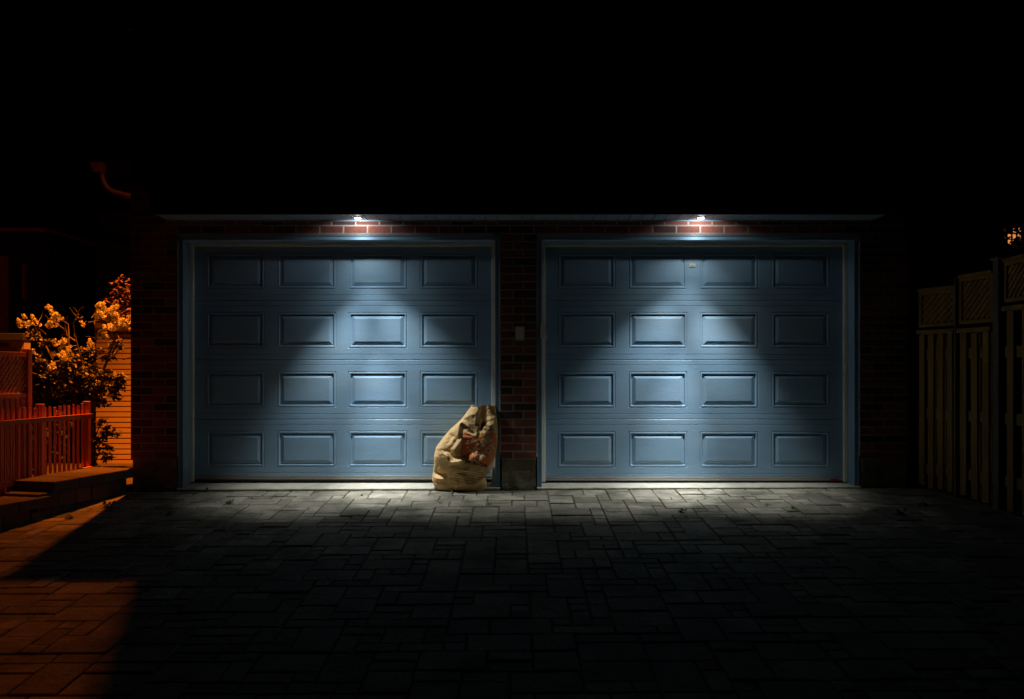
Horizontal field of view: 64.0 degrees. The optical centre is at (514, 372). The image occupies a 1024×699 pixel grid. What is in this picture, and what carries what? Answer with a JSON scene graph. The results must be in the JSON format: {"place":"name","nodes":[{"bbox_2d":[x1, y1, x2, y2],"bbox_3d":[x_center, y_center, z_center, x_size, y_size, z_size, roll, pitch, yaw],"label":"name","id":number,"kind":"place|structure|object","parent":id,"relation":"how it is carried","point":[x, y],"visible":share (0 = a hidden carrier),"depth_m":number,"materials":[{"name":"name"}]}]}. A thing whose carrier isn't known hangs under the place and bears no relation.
{"place":"outdoors","nodes":[
{"label":"outdoors","id":0,"kind":"place"},
{"bbox_2d":[32,463,132,484],"bbox_3d":[-6.300,1.205,6.700,5.400,0.230,10.400,0,0,0],"label":"planting bed","id":1,"kind":"object","parent":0,"point":[122,465],"depth_m":11.13,"materials":[{"name":"soil"}]},
{"bbox_2d":[0,349,31,492],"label":"lattice fence","id":2,"kind":"object","parent":1,"relation":"on","point":[22,398],"visible":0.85,"depth_m":6.84,"materials":[{"name":"brown wood"}]},
{"bbox_2d":[0,333,33,398],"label":"garden wall","id":3,"kind":"structure","parent":1,"relation":"on","point":[13,342],"depth_m":10.90,"materials":[{"name":"brick"}]},
{"bbox_2d":[0,401,92,495],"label":"picket fence","id":4,"kind":"object","parent":1,"relation":"on","point":[40,420],"visible":0.69,"depth_m":7.05,"materials":[{"name":"brown wood"}]},
{"bbox_2d":[32,410,75,474],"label":"leafy plants","id":5,"kind":"object","parent":1,"relation":"on","point":[53,440],"visible":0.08,"depth_m":8.04,"materials":[{"name":"green plant"}]},
{"bbox_2d":[16,301,130,461],"bbox_3d":[-4.533,0.202,8.552,1.416,1.869,0.797,0,0,0],"label":"lilac bush","id":6,"kind":"object","parent":1,"relation":"on","point":[50,376],"visible":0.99,"depth_m":8.48,"materials":[{"name":"green plant"}]},
{"bbox_2d":[91,416,123,466],"bbox_3d":[-4.147,0.720,8.244,0.423,0.589,0.204,0,0,-7],"label":"shrub","id":7,"kind":"object","parent":1,"relation":"on","point":[105,432],"visible":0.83,"depth_m":8.24,"materials":[{"name":"green plant"}]},
{"bbox_2d":[101,274,130,324],"bbox_3d":[-4.989,-0.030,10.581,0.574,2.802,0.507,0,0,19],"label":"maroon tree","id":8,"kind":"object","parent":1,"relation":"on","point":[127,295],"visible":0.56,"depth_m":10.48,"materials":[{"name":"red plant"}]},
{"bbox_2d":[0,488,1023,698],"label":"driveway","id":9,"kind":"structure","parent":0,"point":[866,593],"depth_m":4.63,"materials":[{"name":"grey stone"}]},
{"bbox_2d":[65,514,78,519],"bbox_3d":[-3.513,1.148,6.469,0.112,0.058,0.097,0,0,0],"label":"weed","id":10,"kind":"object","parent":9,"relation":"on","point":[70,517],"visible":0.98,"depth_m":6.47,"materials":[{"name":"green plant"}]},
{"bbox_2d":[99,500,115,508],"bbox_3d":[-3.409,1.114,6.837,0.121,0.097,0.104,0,0,-44],"label":"weed","id":11,"kind":"object","parent":9,"relation":"on","point":[108,505],"visible":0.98,"depth_m":6.84,"materials":[{"name":"green plant"}]},
{"bbox_2d":[176,481,860,491],"bbox_3d":[0.035,1.083,7.785,6.253,0.107,0.630,0,0,0],"label":"apron","id":12,"kind":"object","parent":9,"relation":"on","point":[300,486],"visible":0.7,"depth_m":7.52,"materials":[{"name":"concrete"}]},
{"bbox_2d":[432,405,497,490],"bbox_3d":[-0.456,0.683,7.464,0.599,0.781,0.334,0,0,0],"label":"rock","id":13,"kind":"object","parent":12,"relation":"on","point":[465,453],"visible":1,"depth_m":7.40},
{"bbox_2d":[893,508,905,515],"bbox_3d":[3.042,1.103,6.483,0.092,0.077,0.105,0,0,45],"label":"weed","id":14,"kind":"object","parent":9,"relation":"on","point":[898,512],"visible":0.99,"depth_m":6.48,"materials":[{"name":"green plant"}]},
{"bbox_2d":[0,0,1023,241],"label":"sky","id":15,"kind":"structure","parent":0,"point":[65,64],"materials":[{"name":"black"}]},
{"bbox_2d":[52,455,1021,491],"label":"ground","id":16,"kind":"structure","parent":0,"point":[912,471],"depth_m":11.53,"materials":[{"name":"soil"}]},
{"bbox_2d":[0,228,94,461],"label":"neighbour house","id":17,"kind":"structure","parent":16,"relation":"on","point":[41,269],"depth_m":16.50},
{"bbox_2d":[15,263,26,298],"bbox_3d":[-9.934,-1.833,16.453,0.206,0.710,0.087,0,0,0],"label":"window","id":18,"kind":"structure","parent":17,"relation":"in","point":[20,270],"depth_m":16.48,"materials":[{"name":"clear glass"}]},
{"bbox_2d":[0,467,133,530],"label":"retaining wall","id":19,"kind":"structure","parent":16,"relation":"on","point":[31,499],"depth_m":6.68,"materials":[{"name":"stone"}]},
{"bbox_2d":[90,152,132,462],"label":"neighbour garage","id":20,"kind":"structure","parent":16,"relation":"on","point":[111,170],"depth_m":13.51,"materials":[{"name":"brick"}]},
{"bbox_2d":[96,338,132,462],"bbox_3d":[-5.554,0.650,13.518,2.707,2.450,0.024,0,0,0],"label":"ribbed door","id":21,"kind":"structure","parent":20,"relation":"in","point":[118,414],"depth_m":13.51,"materials":[{"name":"white metal"}]},
{"bbox_2d":[128,0,908,491],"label":"garage building","id":22,"kind":"structure","parent":16,"relation":"on","point":[554,178],"depth_m":7.50,"materials":[{"name":"brick"}]},
{"bbox_2d":[194,246,491,481],"bbox_3d":[-1.612,-0.139,7.710,2.872,2.348,0.070,0,0,0],"label":"garage door","id":23,"kind":"structure","parent":22,"relation":"in","point":[312,363],"depth_m":7.68,"materials":[{"name":"blue paint"}]},
{"bbox_2d":[515,327,523,339],"bbox_3d":[0.047,-0.357,7.496,0.082,0.126,0.032,0,0,0],"label":"cover plate","id":24,"kind":"object","parent":22,"relation":"attached to","point":[519,333],"visible":1,"depth_m":7.48,"materials":[{"name":"grey plastic"}]},
{"bbox_2d":[545,246,842,482],"bbox_3d":[1.681,-0.138,7.707,2.875,2.350,0.075,0,0,0],"label":"garage door","id":25,"kind":"structure","parent":22,"relation":"in","point":[664,364],"depth_m":7.68,"materials":[{"name":"blue paint"}]},
{"bbox_2d":[908,157,1023,459],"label":"distant house","id":26,"kind":"structure","parent":16,"relation":"on","point":[942,251],"depth_m":16.59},
{"bbox_2d":[1006,226,1022,244],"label":"window","id":27,"kind":"structure","parent":26,"relation":"in","point":[1008,235],"depth_m":16.45,"materials":[{"name":"orange"}]},
{"bbox_2d":[916,254,1023,515],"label":"wooden fence","id":28,"kind":"object","parent":16,"relation":"on","point":[993,417],"visible":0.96,"depth_m":6.91,"materials":[{"name":"brown wood"}]},
{"bbox_2d":[953,149,1023,279],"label":"leafy tree","id":29,"kind":"object","parent":16,"relation":"on","point":[986,210],"visible":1,"depth_m":12.50,"materials":[{"name":"green plant"}]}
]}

